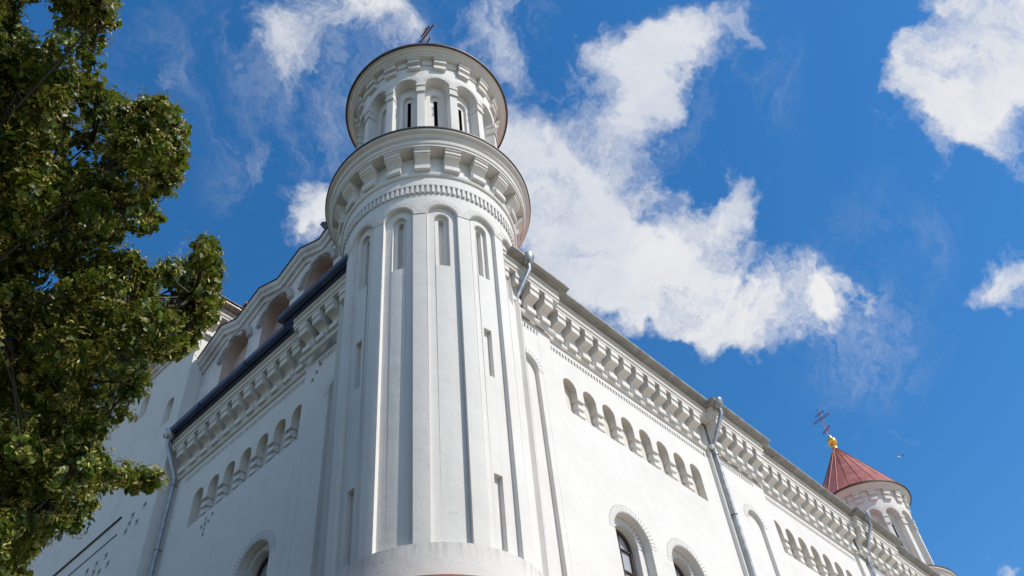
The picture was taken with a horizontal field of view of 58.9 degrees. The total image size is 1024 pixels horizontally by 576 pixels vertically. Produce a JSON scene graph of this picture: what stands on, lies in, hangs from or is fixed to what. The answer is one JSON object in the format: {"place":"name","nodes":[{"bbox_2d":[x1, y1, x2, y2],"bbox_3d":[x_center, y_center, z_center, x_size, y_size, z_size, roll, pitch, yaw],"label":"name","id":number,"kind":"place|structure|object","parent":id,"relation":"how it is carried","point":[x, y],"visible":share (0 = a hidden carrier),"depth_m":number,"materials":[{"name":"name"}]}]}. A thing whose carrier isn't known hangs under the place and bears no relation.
{"place":"outdoors","nodes":[
{"label":"outdoors","id":0,"kind":"place"},
{"bbox_2d":[10,24,956,575],"bbox_3d":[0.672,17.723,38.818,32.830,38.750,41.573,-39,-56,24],"label":"church","id":1,"kind":"structure","parent":0,"point":[412,360],"depth_m":25.31,"materials":[{"name":"white paint"}]},
{"bbox_2d":[257,556,268,575],"bbox_3d":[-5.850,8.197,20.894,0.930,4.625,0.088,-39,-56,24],"label":"window","id":2,"kind":"structure","parent":1,"relation":"in","point":[262,571],"depth_m":22.58,"materials":[{"name":"black glass"}]},
{"bbox_2d":[616,529,636,575],"bbox_3d":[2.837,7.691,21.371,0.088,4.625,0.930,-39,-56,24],"label":"window","id":3,"kind":"structure","parent":1,"relation":"in","point":[626,554],"depth_m":22.76,"materials":[{"name":"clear glass"}]},
{"bbox_2d":[673,562,683,575],"bbox_3d":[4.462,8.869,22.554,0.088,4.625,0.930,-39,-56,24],"label":"window","id":4,"kind":"structure","parent":1,"relation":"in","point":[678,572],"depth_m":24.29,"materials":[{"name":"black glass"}]},
{"bbox_2d":[4,0,1023,575],"label":"sky","id":5,"kind":"structure","parent":0,"point":[795,209],"materials":[{"name":"blue"}]},
{"label":"ground","id":6,"kind":"structure","parent":0,"visible":0},
{"bbox_2d":[0,0,229,575],"bbox_3d":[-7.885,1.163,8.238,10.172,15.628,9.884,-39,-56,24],"label":"linden tree","id":7,"kind":"object","parent":6,"relation":"on","point":[77,332],"visible":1,"depth_m":10.57,"materials":[{"name":"green plant"}]}
]}

